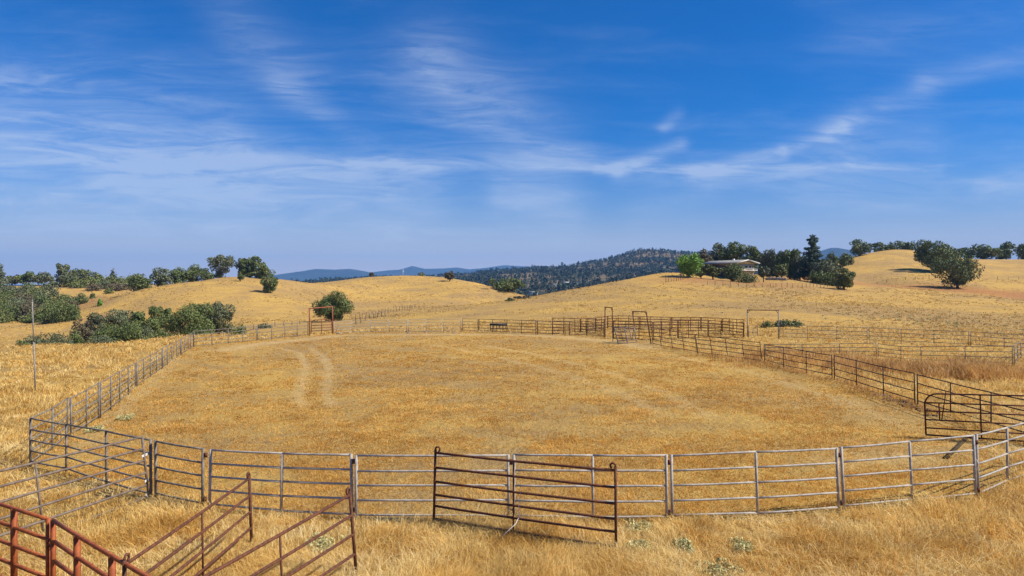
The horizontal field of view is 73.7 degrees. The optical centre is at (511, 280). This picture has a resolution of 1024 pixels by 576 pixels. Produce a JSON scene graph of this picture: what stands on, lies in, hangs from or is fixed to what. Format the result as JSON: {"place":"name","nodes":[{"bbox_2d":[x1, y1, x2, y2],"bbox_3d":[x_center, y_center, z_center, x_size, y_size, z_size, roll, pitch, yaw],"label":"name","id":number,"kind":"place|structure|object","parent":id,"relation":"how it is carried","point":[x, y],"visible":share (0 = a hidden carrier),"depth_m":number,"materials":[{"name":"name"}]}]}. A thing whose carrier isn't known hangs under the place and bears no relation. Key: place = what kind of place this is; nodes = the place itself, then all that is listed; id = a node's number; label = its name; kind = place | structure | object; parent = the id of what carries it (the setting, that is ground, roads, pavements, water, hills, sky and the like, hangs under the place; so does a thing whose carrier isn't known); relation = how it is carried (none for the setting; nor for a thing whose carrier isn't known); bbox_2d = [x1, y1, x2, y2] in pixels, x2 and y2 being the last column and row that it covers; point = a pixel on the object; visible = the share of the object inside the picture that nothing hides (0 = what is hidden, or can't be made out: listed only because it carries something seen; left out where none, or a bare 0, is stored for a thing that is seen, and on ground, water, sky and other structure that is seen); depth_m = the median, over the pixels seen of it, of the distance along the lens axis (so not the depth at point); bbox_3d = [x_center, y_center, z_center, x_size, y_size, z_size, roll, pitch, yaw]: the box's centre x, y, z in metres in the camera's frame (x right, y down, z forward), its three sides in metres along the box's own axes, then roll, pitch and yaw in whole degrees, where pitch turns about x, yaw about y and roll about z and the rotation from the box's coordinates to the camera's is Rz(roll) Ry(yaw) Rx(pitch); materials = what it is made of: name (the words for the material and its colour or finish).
{"place":"outdoors","nodes":[
{"label":"outdoors","id":0,"kind":"place"},
{"bbox_2d":[273,269,389,280],"bbox_3d":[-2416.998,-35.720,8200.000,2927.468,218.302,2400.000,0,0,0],"label":"mountains","id":1,"kind":"structure","parent":0,"point":[314,274],"depth_m":7926.55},
{"bbox_2d":[373,265,557,275],"bbox_3d":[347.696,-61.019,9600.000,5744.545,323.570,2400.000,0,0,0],"label":"mountains","id":2,"kind":"structure","parent":0,"point":[411,270],"depth_m":9424.95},
{"bbox_2d":[0,249,1023,575],"bbox_3d":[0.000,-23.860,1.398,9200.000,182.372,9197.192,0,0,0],"label":"ground","id":3,"kind":"structure","parent":0,"point":[866,269],"depth_m":37.89,"materials":[{"name":"yellow plant"}]},
{"bbox_2d":[0,298,25,319],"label":"shrub","id":4,"kind":"object","parent":3,"relation":"on","point":[4,308],"visible":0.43,"depth_m":221.56,"materials":[{"name":"green plant"}]},
{"bbox_2d":[0,502,50,575],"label":"corral fence","id":5,"kind":"object","parent":3,"relation":"on","point":[15,547],"visible":0.99,"depth_m":12.22,"materials":[{"name":"brown metal"}]},
{"bbox_2d":[13,271,37,284],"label":"oak tree","id":6,"kind":"object","parent":3,"relation":"on","point":[25,277],"visible":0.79,"depth_m":322.61,"materials":[{"name":"green plant"}]},
{"bbox_2d":[10,300,43,319],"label":"shrub","id":7,"kind":"object","parent":3,"relation":"on","point":[25,309],"visible":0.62,"depth_m":223.11,"materials":[{"name":"green plant"}]},
{"bbox_2d":[22,332,54,345],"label":"shrub","id":8,"kind":"object","parent":3,"relation":"on","point":[38,339],"visible":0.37,"depth_m":85.78,"materials":[{"name":"green plant"}]},
{"bbox_2d":[31,271,54,284],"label":"oak tree","id":9,"kind":"object","parent":3,"relation":"on","point":[45,277],"visible":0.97,"depth_m":323.08,"materials":[{"name":"green plant"}]},
{"bbox_2d":[27,302,61,320],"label":"shrub","id":10,"kind":"object","parent":3,"relation":"on","point":[40,315],"visible":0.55,"depth_m":200.71,"materials":[{"name":"green plant"}]},
{"bbox_2d":[30,398,68,460],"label":"corral fence","id":11,"kind":"object","parent":3,"relation":"on","point":[53,425],"visible":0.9,"depth_m":22.79,"materials":[{"name":"grey metal"}]},
{"bbox_2d":[47,331,73,343],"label":"shrub","id":12,"kind":"object","parent":3,"relation":"on","point":[61,337],"visible":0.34,"depth_m":87.63,"materials":[{"name":"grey plant"}]},
{"bbox_2d":[46,299,79,320],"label":"shrub","id":13,"kind":"object","parent":3,"relation":"on","point":[60,311],"visible":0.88,"depth_m":193.93,"materials":[{"name":"green plant"}]},
{"bbox_2d":[54,263,72,282],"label":"oak tree","id":14,"kind":"object","parent":3,"relation":"on","point":[64,269],"visible":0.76,"depth_m":328.37,"materials":[{"name":"green plant"}]},
{"bbox_2d":[65,304,81,319],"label":"shrub","id":15,"kind":"object","parent":3,"relation":"on","point":[75,311],"visible":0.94,"depth_m":194.80,"materials":[{"name":"green plant"}]},
{"bbox_2d":[0,436,149,550],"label":"fence panel","id":16,"kind":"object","parent":3,"relation":"on","point":[39,490],"depth_m":15.55,"materials":[{"name":"grey metal"}]},
{"bbox_2d":[68,268,90,279],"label":"oak tree","id":17,"kind":"object","parent":3,"relation":"on","point":[76,271],"visible":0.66,"depth_m":344.92,"materials":[{"name":"green plant"}]},
{"bbox_2d":[69,318,94,344],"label":"oak tree","id":18,"kind":"object","parent":3,"relation":"on","point":[84,327],"visible":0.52,"depth_m":99.56,"materials":[{"name":"green plant"}]},
{"bbox_2d":[70,382,99,434],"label":"corral fence","id":19,"kind":"object","parent":3,"relation":"on","point":[86,399],"visible":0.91,"depth_m":26.77,"materials":[{"name":"grey metal"}]},
{"bbox_2d":[29,418,152,498],"bbox_3d":[-11.962,4.898,19.259,6.392,1.667,0.224,0,0,31],"label":"corral fence","id":20,"kind":"object","parent":3,"relation":"on","point":[106,481],"visible":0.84,"depth_m":19.06,"materials":[{"name":"grey metal"}]},
{"bbox_2d":[84,312,109,336],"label":"oak tree","id":21,"kind":"object","parent":3,"relation":"on","point":[97,321],"visible":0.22,"depth_m":104.88,"materials":[{"name":"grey plant"}]},
{"bbox_2d":[50,519,150,575],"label":"corral fence","id":22,"kind":"object","parent":3,"relation":"on","point":[78,559],"visible":1,"depth_m":10.99,"materials":[{"name":"brown metal"}]},
{"bbox_2d":[84,322,124,343],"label":"shrub","id":23,"kind":"object","parent":3,"relation":"on","point":[105,331],"visible":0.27,"depth_m":93.55,"materials":[{"name":"green plant"}]},
{"bbox_2d":[100,363,135,417],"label":"corral fence","id":24,"kind":"object","parent":3,"relation":"on","point":[111,390],"visible":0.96,"depth_m":31.83,"materials":[{"name":"grey metal"}]},
{"bbox_2d":[103,308,133,337],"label":"oak tree","id":25,"kind":"object","parent":3,"relation":"on","point":[121,316],"visible":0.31,"depth_m":106.99,"materials":[{"name":"green plant"}]},
{"bbox_2d":[112,318,145,341],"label":"shrub","id":26,"kind":"object","parent":3,"relation":"on","point":[129,331],"visible":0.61,"depth_m":93.66,"materials":[{"name":"green plant"}]},
{"bbox_2d":[125,273,153,291],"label":"oak tree","id":27,"kind":"object","parent":3,"relation":"on","point":[140,281],"visible":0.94,"depth_m":253.23,"materials":[{"name":"green plant"}]},
{"bbox_2d":[136,348,161,386],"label":"corral fence","id":28,"kind":"object","parent":3,"relation":"on","point":[137,372],"visible":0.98,"depth_m":41.12,"materials":[{"name":"grey metal"}]},
{"bbox_2d":[135,305,167,333],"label":"oak tree","id":29,"kind":"object","parent":3,"relation":"on","point":[153,321],"visible":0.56,"depth_m":107.06,"materials":[{"name":"green plant"}]},
{"bbox_2d":[149,267,173,286],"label":"oak tree","id":30,"kind":"object","parent":3,"relation":"on","point":[164,279],"visible":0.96,"depth_m":260.86,"materials":[{"name":"green plant"}]},
{"bbox_2d":[167,267,188,283],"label":"oak tree","id":31,"kind":"object","parent":3,"relation":"on","point":[176,274],"visible":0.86,"depth_m":266.63,"materials":[{"name":"green plant"}]},
{"bbox_2d":[154,440,207,508],"bbox_3d":[-8.354,4.889,17.162,1.831,1.603,0.104,0,0,24],"label":"corral fence","id":32,"kind":"object","parent":3,"relation":"on","point":[204,454],"visible":0.94,"depth_m":17.11,"materials":[{"name":"grey metal"}]},
{"bbox_2d":[122,472,252,575],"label":"rusty gate","id":33,"kind":"structure","parent":3,"relation":"on","point":[147,549],"depth_m":12.25,"materials":[{"name":"brown metal"}]},
{"bbox_2d":[160,302,214,335],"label":"oak tree","id":34,"kind":"object","parent":3,"relation":"on","point":[194,319],"visible":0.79,"depth_m":104.54,"materials":[{"name":"green plant"}]},
{"bbox_2d":[182,264,208,281],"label":"oak tree","id":35,"kind":"object","parent":3,"relation":"on","point":[193,272],"visible":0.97,"depth_m":269.96,"materials":[{"name":"green plant"}]},
{"bbox_2d":[204,301,235,333],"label":"oak tree","id":36,"kind":"object","parent":3,"relation":"on","point":[224,313],"visible":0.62,"depth_m":111.32,"materials":[{"name":"green plant"}]},
{"bbox_2d":[206,254,236,277],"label":"oak tree","id":37,"kind":"object","parent":3,"relation":"on","point":[223,262],"visible":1,"depth_m":260.63,"materials":[{"name":"green plant"}]},
{"bbox_2d":[194,326,256,345],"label":"corral fence","id":38,"kind":"object","parent":3,"relation":"on","point":[228,335],"visible":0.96,"depth_m":67.39,"materials":[{"name":"grey metal"}]},
{"bbox_2d":[234,257,250,274],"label":"oak tree","id":39,"kind":"object","parent":3,"relation":"on","point":[240,264],"visible":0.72,"depth_m":266.51,"materials":[{"name":"green plant"}]},
{"bbox_2d":[248,256,265,274],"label":"oak tree","id":40,"kind":"object","parent":3,"relation":"on","point":[253,262],"visible":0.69,"depth_m":264.75,"materials":[{"name":"green plant"}]},
{"bbox_2d":[256,264,275,278],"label":"oak tree","id":41,"kind":"object","parent":3,"relation":"on","point":[263,269],"visible":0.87,"depth_m":257.16,"materials":[{"name":"green plant"}]},
{"bbox_2d":[260,273,277,292],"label":"oak tree","id":42,"kind":"object","parent":3,"relation":"on","point":[270,285],"visible":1,"depth_m":226.39,"materials":[{"name":"green plant"}]},
{"bbox_2d":[203,487,357,575],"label":"rusty gate","id":43,"kind":"structure","parent":3,"relation":"on","point":[279,535],"depth_m":11.69,"materials":[{"name":"brown metal"}]},
{"bbox_2d":[208,449,354,517],"bbox_3d":[-5.544,4.865,16.301,3.880,1.645,0.154,0,0,11],"label":"corral fence","id":44,"kind":"object","parent":3,"relation":"on","point":[281,481],"visible":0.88,"depth_m":16.22,"materials":[{"name":"metal"}]},
{"bbox_2d":[257,322,307,339],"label":"corral fence","id":45,"kind":"object","parent":3,"relation":"on","point":[271,331],"visible":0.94,"depth_m":75.09,"materials":[{"name":"grey metal"}]},
{"bbox_2d":[305,531,345,552],"bbox_3d":[-3.926,5.464,14.302,0.808,0.210,0.946,0,0,0],"label":"weed plant","id":46,"kind":"object","parent":3,"relation":"on","point":[321,540],"visible":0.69,"depth_m":14.23,"materials":[{"name":"beige plant"}]},
{"bbox_2d":[312,290,354,320],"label":"oak tree","id":47,"kind":"object","parent":3,"relation":"on","point":[338,302],"visible":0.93,"depth_m":142.06,"materials":[{"name":"green plant"}]},
{"bbox_2d":[334,320,406,332],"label":"corral fence","id":48,"kind":"object","parent":3,"relation":"on","point":[352,323],"visible":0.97,"depth_m":88.04,"materials":[{"name":"metal"}]},
{"bbox_2d":[354,454,512,521],"bbox_3d":[-1.820,4.858,15.889,3.696,1.653,0.067,0,0,0],"label":"corral fence","id":49,"kind":"object","parent":3,"relation":"on","point":[507,470],"visible":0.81,"depth_m":15.87,"materials":[{"name":"metal"}]},
{"bbox_2d":[488,277,525,291],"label":"oak tree","id":50,"kind":"object","parent":3,"relation":"on","point":[501,285],"visible":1,"depth_m":282.39,"materials":[{"name":"green plant"}]},
{"bbox_2d":[487,319,535,333],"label":"corral fence","id":51,"kind":"object","parent":3,"relation":"on","point":[521,326],"visible":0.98,"depth_m":83.05,"materials":[{"name":"brown metal"}]},
{"bbox_2d":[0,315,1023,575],"bbox_3d":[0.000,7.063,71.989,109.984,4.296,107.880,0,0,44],"label":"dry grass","id":52,"kind":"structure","parent":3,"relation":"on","point":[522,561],"depth_m":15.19,"materials":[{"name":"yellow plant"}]},
{"bbox_2d":[432,446,616,549],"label":"rusty gate","id":53,"kind":"structure","parent":3,"relation":"on","point":[614,503],"depth_m":14.76,"materials":[{"name":"brown metal"}]},
{"bbox_2d":[291,247,798,295],"bbox_3d":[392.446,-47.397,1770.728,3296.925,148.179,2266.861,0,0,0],"label":"forest","id":54,"kind":"object","parent":3,"relation":"on","point":[535,287],"visible":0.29,"depth_m":1641.57,"materials":[{"name":"green plant"}]},
{"bbox_2d":[537,321,603,335],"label":"corral fence","id":55,"kind":"object","parent":3,"relation":"on","point":[552,327],"visible":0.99,"depth_m":77.83,"materials":[{"name":"brown metal"}]},
{"bbox_2d":[513,454,670,520],"bbox_3d":[1.849,4.844,15.807,3.674,1.681,0.127,0,0,1],"label":"corral fence","id":56,"kind":"object","parent":3,"relation":"on","point":[665,470],"visible":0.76,"depth_m":15.78,"materials":[{"name":"metal"}]},
{"bbox_2d":[612,326,636,343],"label":"loading chute","id":57,"kind":"object","parent":3,"relation":"on","point":[624,329],"visible":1,"depth_m":67.82,"materials":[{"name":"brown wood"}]},
{"bbox_2d":[625,518,654,533],"bbox_3d":[2.810,5.460,15.196,0.676,0.217,0.648,0,0,23],"label":"weed plant","id":58,"kind":"object","parent":3,"relation":"on","point":[640,525],"visible":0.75,"depth_m":15.19,"materials":[{"name":"beige plant"}]},
{"bbox_2d":[651,328,697,353],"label":"corral fence","id":59,"kind":"object","parent":3,"relation":"on","point":[673,339],"visible":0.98,"depth_m":61.05,"materials":[{"name":"brown metal"}]},
{"bbox_2d":[671,537,693,553],"bbox_3d":[3.597,5.459,14.132,0.453,0.224,0.521,0,0,-42],"label":"weed plant","id":60,"kind":"object","parent":3,"relation":"on","point":[682,542],"visible":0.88,"depth_m":14.09,"materials":[{"name":"beige plant"}]},
{"bbox_2d":[675,252,704,277],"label":"oak tree","id":61,"kind":"object","parent":3,"relation":"on","point":[689,266],"visible":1,"depth_m":204.86,"materials":[{"name":"green plant"}]},
{"bbox_2d":[678,320,707,337],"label":"corral fence","id":62,"kind":"object","parent":3,"relation":"on","point":[698,330],"visible":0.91,"depth_m":74.32,"materials":[{"name":"metal"}]},
{"bbox_2d":[707,242,726,260],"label":"oak tree","id":63,"kind":"object","parent":3,"relation":"on","point":[717,248],"visible":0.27,"depth_m":261.39,"materials":[{"name":"green plant"}]},
{"bbox_2d":[696,557,743,575],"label":"weed plant","id":64,"kind":"object","parent":3,"relation":"on","point":[722,569],"visible":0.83,"depth_m":12.93,"materials":[{"name":"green plant"}]},
{"bbox_2d":[695,335,761,360],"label":"corral fence","id":65,"kind":"object","parent":3,"relation":"on","point":[742,344],"visible":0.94,"depth_m":53.69,"materials":[{"name":"brown metal"}]},
{"bbox_2d":[701,259,759,278],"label":"house","id":66,"kind":"structure","parent":3,"relation":"on","point":[748,264],"depth_m":219.41,"materials":[{"name":"beige paint"}]},
{"bbox_2d":[720,262,744,280],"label":"oak tree","id":67,"kind":"object","parent":3,"relation":"on","point":[731,271],"visible":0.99,"depth_m":203.05,"materials":[{"name":"green plant"}]},
{"bbox_2d":[717,241,748,260],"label":"oak tree","id":68,"kind":"object","parent":3,"relation":"on","point":[733,251],"visible":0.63,"depth_m":256.05,"materials":[{"name":"green plant"}]},
{"bbox_2d":[729,536,754,553],"bbox_3d":[4.812,5.486,14.194,0.526,0.216,0.593,0,0,0],"label":"weed plant","id":69,"kind":"object","parent":3,"relation":"on","point":[742,544],"visible":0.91,"depth_m":14.11,"materials":[{"name":"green plant"}]},
{"bbox_2d":[733,272,758,282],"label":"shrub","id":70,"kind":"object","parent":3,"relation":"on","point":[749,278],"visible":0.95,"depth_m":199.31,"materials":[{"name":"green plant"}]},
{"bbox_2d":[743,245,762,271],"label":"oak tree","id":71,"kind":"object","parent":3,"relation":"on","point":[753,252],"visible":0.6,"depth_m":253.90,"materials":[{"name":"green plant"}]},
{"bbox_2d":[670,447,842,518],"bbox_3d":[5.840,4.839,16.117,4.374,1.708,0.209,0,0,-8],"label":"corral fence","id":72,"kind":"object","parent":3,"relation":"on","point":[756,481],"visible":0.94,"depth_m":16.01,"materials":[{"name":"metal"}]},
{"bbox_2d":[757,249,772,276],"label":"oak tree","id":73,"kind":"object","parent":3,"relation":"on","point":[762,259],"visible":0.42,"depth_m":248.84,"materials":[{"name":"green plant"}]},
{"bbox_2d":[766,248,782,276],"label":"oak tree","id":74,"kind":"object","parent":3,"relation":"on","point":[772,261],"visible":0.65,"depth_m":245.46,"materials":[{"name":"green plant"}]},
{"bbox_2d":[773,263,788,276],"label":"oak tree","id":75,"kind":"object","parent":3,"relation":"on","point":[782,269],"visible":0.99,"depth_m":215.44,"materials":[{"name":"green plant"}]},
{"bbox_2d":[777,249,801,278],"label":"oak tree","id":76,"kind":"object","parent":3,"relation":"on","point":[787,256],"visible":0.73,"depth_m":240.46,"materials":[{"name":"green plant"}]},
{"bbox_2d":[659,346,936,410],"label":"fence line weeds","id":77,"kind":"object","parent":3,"relation":"on","point":[840,382],"visible":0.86,"depth_m":38.88,"materials":[{"name":"plant"}]},
{"bbox_2d":[764,344,832,378],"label":"corral fence","id":78,"kind":"object","parent":3,"relation":"on","point":[806,363],"visible":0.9,"depth_m":44.24,"materials":[{"name":"brown metal"}]},
{"bbox_2d":[790,255,808,279],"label":"oak tree","id":79,"kind":"object","parent":3,"relation":"on","point":[796,262],"visible":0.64,"depth_m":237.57,"materials":[{"name":"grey plant"}]},
{"bbox_2d":[795,234,824,280],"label":"pine tree","id":80,"kind":"object","parent":3,"relation":"on","point":[813,254],"visible":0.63,"depth_m":231.15,"materials":[{"name":"green plant"}]},
{"bbox_2d":[808,270,828,284],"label":"oak tree","id":81,"kind":"object","parent":3,"relation":"on","point":[816,277],"visible":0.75,"depth_m":213.15,"materials":[{"name":"green plant"}]},
{"bbox_2d":[765,343,876,356],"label":"corral fence","id":82,"kind":"object","parent":3,"relation":"on","point":[802,347],"visible":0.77,"depth_m":54.29,"materials":[{"name":"brown metal"}]},
{"bbox_2d":[779,325,866,340],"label":"corral fence","id":83,"kind":"object","parent":3,"relation":"on","point":[836,338],"visible":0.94,"depth_m":69.86,"materials":[{"name":"brown metal"}]},
{"bbox_2d":[810,258,838,284],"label":"oak tree","id":84,"kind":"object","parent":3,"relation":"on","point":[826,266],"visible":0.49,"depth_m":220.32,"materials":[{"name":"green plant"}]},
{"bbox_2d":[833,267,855,289],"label":"oak tree","id":85,"kind":"object","parent":3,"relation":"on","point":[845,277],"visible":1,"depth_m":189.47,"materials":[{"name":"green plant"}]},
{"bbox_2d":[837,252,854,265],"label":"oak tree","id":86,"kind":"object","parent":3,"relation":"on","point":[845,259],"visible":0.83,"depth_m":328.06,"materials":[{"name":"green plant"}]},
{"bbox_2d":[690,342,1023,382],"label":"tall dry weeds","id":87,"kind":"object","parent":3,"relation":"on","point":[955,367],"visible":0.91,"depth_m":45.16,"materials":[{"name":"plant"}]},
{"bbox_2d":[849,239,871,255],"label":"oak tree","id":88,"kind":"object","parent":3,"relation":"on","point":[859,248],"visible":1,"depth_m":360.53,"materials":[{"name":"green plant"}]},
{"bbox_2d":[721,300,1023,329],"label":"green weeds","id":89,"kind":"object","parent":3,"relation":"on","point":[947,322],"visible":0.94,"depth_m":106.58,"materials":[{"name":"green plant"}]},
{"bbox_2d":[834,355,915,404],"bbox_3d":[19.067,5.139,36.362,0.135,1.706,9.069,0,0,3],"label":"corral fence","id":90,"kind":"object","parent":3,"relation":"on","point":[883,382],"visible":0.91,"depth_m":35.32,"materials":[{"name":"brown metal"}]},
{"bbox_2d":[840,435,979,511],"bbox_3d":[9.962,4.811,17.019,4.134,1.756,0.101,0,0,-14],"label":"corral fence","id":91,"kind":"object","parent":3,"relation":"on","point":[910,469],"visible":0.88,"depth_m":16.98,"materials":[{"name":"metal"}]},
{"bbox_2d":[869,327,968,345],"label":"corral fence","id":92,"kind":"object","parent":3,"relation":"on","point":[927,334],"visible":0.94,"depth_m":64.87,"materials":[{"name":"brown metal"}]},
{"bbox_2d":[913,239,957,269],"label":"oak tree","id":93,"kind":"object","parent":3,"relation":"on","point":[926,255],"visible":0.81,"depth_m":294.90,"materials":[{"name":"green plant"}]},
{"bbox_2d":[878,343,1012,364],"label":"corral fence","id":94,"kind":"object","parent":3,"relation":"on","point":[965,351],"visible":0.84,"depth_m":49.36,"materials":[{"name":"brown metal"}]},
{"bbox_2d":[929,251,984,287],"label":"oak tree","id":95,"kind":"object","parent":3,"relation":"on","point":[960,272],"visible":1,"depth_m":233.75,"materials":[{"name":"green plant"}]},
{"bbox_2d":[917,374,1023,432],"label":"corral fence","id":96,"kind":"object","parent":3,"relation":"on","point":[990,402],"visible":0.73,"depth_m":27.49,"materials":[{"name":"brown metal"}]},
{"bbox_2d":[924,391,1023,441],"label":"farm gate","id":97,"kind":"structure","parent":3,"relation":"on","point":[944,403],"depth_m":24.16,"materials":[{"name":"metal"}]},
{"bbox_2d":[963,244,1000,258],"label":"oak tree","id":98,"kind":"object","parent":3,"relation":"on","point":[987,250],"visible":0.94,"depth_m":386.39,"materials":[{"name":"green plant"}]},
{"bbox_2d":[975,422,1023,498],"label":"corral fence","id":99,"kind":"object","parent":3,"relation":"on","point":[1007,466],"visible":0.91,"depth_m":18.36,"materials":[{"name":"metal"}]},
{"bbox_2d":[0,0,1023,284],"label":"sky","id":100,"kind":"structure","parent":0,"point":[137,136],"materials":[{"name":"blue"}]},
{"bbox_2d":[30,332,1022,523],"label":"short arena grass","id":101,"kind":"structure","parent":0,"point":[682,459],"depth_m":25.30,"materials":[{"name":"yellow plant"}]},
{"bbox_2d":[818,248,862,259],"bbox_3d":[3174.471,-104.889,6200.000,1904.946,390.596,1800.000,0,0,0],"label":"mountains","id":102,"kind":"structure","parent":0,"point":[838,252],"depth_m":6104.69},
{"bbox_2d":[871,391,938,415],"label":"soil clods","id":103,"kind":"object","parent":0,"point":[918,410],"visible":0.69,"depth_m":31.38,"materials":[{"name":"brown soil"}]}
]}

